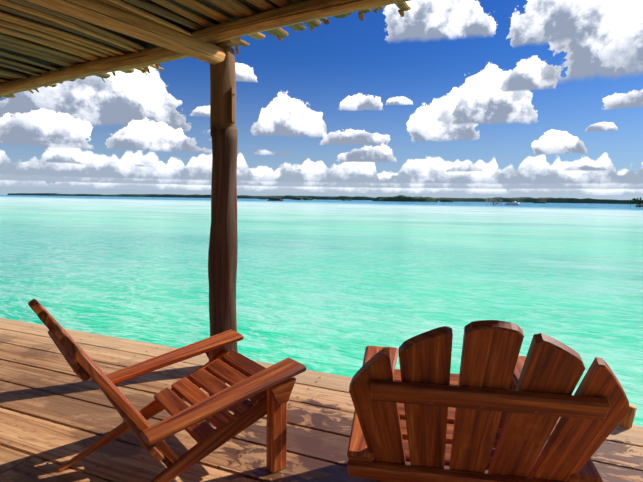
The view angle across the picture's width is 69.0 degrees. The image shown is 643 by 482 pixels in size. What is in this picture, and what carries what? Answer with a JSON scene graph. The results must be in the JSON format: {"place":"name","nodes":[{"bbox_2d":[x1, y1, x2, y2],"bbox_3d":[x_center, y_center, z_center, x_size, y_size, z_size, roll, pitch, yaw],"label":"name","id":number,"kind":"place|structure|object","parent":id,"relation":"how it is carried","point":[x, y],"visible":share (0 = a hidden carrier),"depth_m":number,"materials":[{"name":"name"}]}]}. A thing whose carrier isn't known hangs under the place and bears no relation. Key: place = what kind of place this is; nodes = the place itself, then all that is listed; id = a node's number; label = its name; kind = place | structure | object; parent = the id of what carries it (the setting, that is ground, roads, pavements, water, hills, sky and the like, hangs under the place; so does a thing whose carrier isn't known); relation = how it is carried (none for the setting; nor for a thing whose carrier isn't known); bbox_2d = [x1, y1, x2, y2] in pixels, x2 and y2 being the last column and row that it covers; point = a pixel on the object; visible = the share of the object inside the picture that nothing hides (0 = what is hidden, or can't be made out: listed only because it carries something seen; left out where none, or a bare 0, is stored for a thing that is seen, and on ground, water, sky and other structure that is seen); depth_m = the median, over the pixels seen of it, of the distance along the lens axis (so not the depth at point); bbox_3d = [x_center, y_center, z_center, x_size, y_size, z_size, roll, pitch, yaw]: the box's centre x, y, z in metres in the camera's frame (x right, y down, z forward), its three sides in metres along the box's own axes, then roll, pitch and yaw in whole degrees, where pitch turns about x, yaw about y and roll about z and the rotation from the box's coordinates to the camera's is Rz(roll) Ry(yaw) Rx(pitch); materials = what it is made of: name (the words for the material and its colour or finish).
{"place":"outdoors","nodes":[
{"label":"outdoors","id":0,"kind":"place"},
{"bbox_2d":[0,195,642,426],"bbox_3d":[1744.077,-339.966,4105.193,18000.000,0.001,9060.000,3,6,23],"label":"lagoon water","id":1,"kind":"structure","parent":0,"point":[336,287],"depth_m":12.47,"materials":[{"name":"teal liquid"}]},
{"bbox_2d":[268,195,283,200],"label":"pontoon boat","id":2,"kind":"object","parent":1,"relation":"on","point":[274,199],"visible":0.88,"depth_m":414.81,"materials":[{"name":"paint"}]},
{"bbox_2d":[7,193,642,203],"bbox_3d":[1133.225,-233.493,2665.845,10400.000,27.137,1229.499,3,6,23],"label":"shore treeline","id":3,"kind":"object","parent":1,"relation":"on","point":[565,200],"visible":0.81,"depth_m":2510.60,"materials":[{"name":"green plant"}]},
{"bbox_2d":[259,195,641,206],"bbox_3d":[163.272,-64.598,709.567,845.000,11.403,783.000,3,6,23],"label":"mangrove trees","id":4,"kind":"object","parent":1,"relation":"on","point":[400,198],"visible":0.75,"depth_m":781.47,"materials":[{"name":"green plant"}]},
{"bbox_2d":[485,198,502,204],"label":"dead mangrove shrub","id":5,"kind":"object","parent":1,"relation":"in","point":[497,202],"visible":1,"depth_m":248.11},
{"bbox_2d":[504,201,519,204],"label":"boat","id":6,"kind":"object","parent":1,"relation":"on","point":[511,203],"visible":0.83,"depth_m":278.82,"materials":[{"name":"paint"}]},
{"bbox_2d":[630,197,642,206],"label":"tree","id":7,"kind":"object","parent":1,"relation":"on","point":[637,201],"visible":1,"depth_m":273.54,"materials":[{"name":"green plant"}]},
{"bbox_3d":[-3.377,2.502,1.351,25.000,2.553,7.000,3,6,23],"label":"deck substructure","id":8,"kind":"object","parent":1,"relation":"in","visible":0},
{"bbox_2d":[0,318,642,481],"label":"deck planks","id":9,"kind":"object","parent":8,"relation":"on","point":[62,420],"visible":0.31,"depth_m":2.72,"materials":[{"name":"brown wood"}]},
{"bbox_2d":[0,336,316,474],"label":"deck nails","id":10,"kind":"object","parent":9,"relation":"in","point":[123,420],"visible":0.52,"depth_m":2.64,"materials":[{"name":"grey metal"}]},
{"bbox_2d":[28,299,305,481],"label":"adirondack chair","id":11,"kind":"object","parent":9,"relation":"on","point":[267,391],"visible":1,"depth_m":2.25,"materials":[{"name":"brown wood"}]},
{"bbox_2d":[208,45,237,351],"bbox_3d":[-0.759,1.078,3.707,0.263,5.046,0.266,3,6,23],"label":"wooden post","id":12,"kind":"object","parent":9,"relation":"on","point":[222,257],"visible":0.73,"depth_m":3.53,"materials":[{"name":"brown wood"}]},
{"bbox_2d":[0,0,410,96],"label":"palapa roof poles","id":13,"kind":"object","parent":12,"relation":"on","point":[174,44],"visible":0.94,"depth_m":3.08,"materials":[{"name":"brown wood"}]},
{"bbox_2d":[0,0,410,99],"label":"palapa roof slats","id":14,"kind":"object","parent":13,"relation":"attached to","point":[87,50],"visible":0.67,"depth_m":3.48,"materials":[{"name":"brown wood"}]},
{"bbox_2d":[0,0,308,80],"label":"roof","id":15,"kind":"structure","parent":14,"relation":"on","point":[191,30],"depth_m":3.53,"materials":[{"name":"brown wood"}]},
{"bbox_2d":[347,320,628,481],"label":"adirondack chair","id":16,"kind":"object","parent":9,"relation":"on","point":[507,402],"visible":1,"depth_m":1.46,"materials":[{"name":"brown wood"}]},
{"bbox_2d":[618,404,636,428],"bbox_3d":[1.809,1.200,2.838,0.156,0.445,0.088,1,5,-1],"label":"mooring stub","id":17,"kind":"object","parent":9,"relation":"on","point":[626,421],"visible":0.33,"depth_m":2.79,"materials":[{"name":"brown wood"}]},
{"bbox_2d":[0,0,642,199],"label":"sky","id":18,"kind":"structure","parent":0,"point":[443,98],"materials":[{"name":"blue"}]}
]}

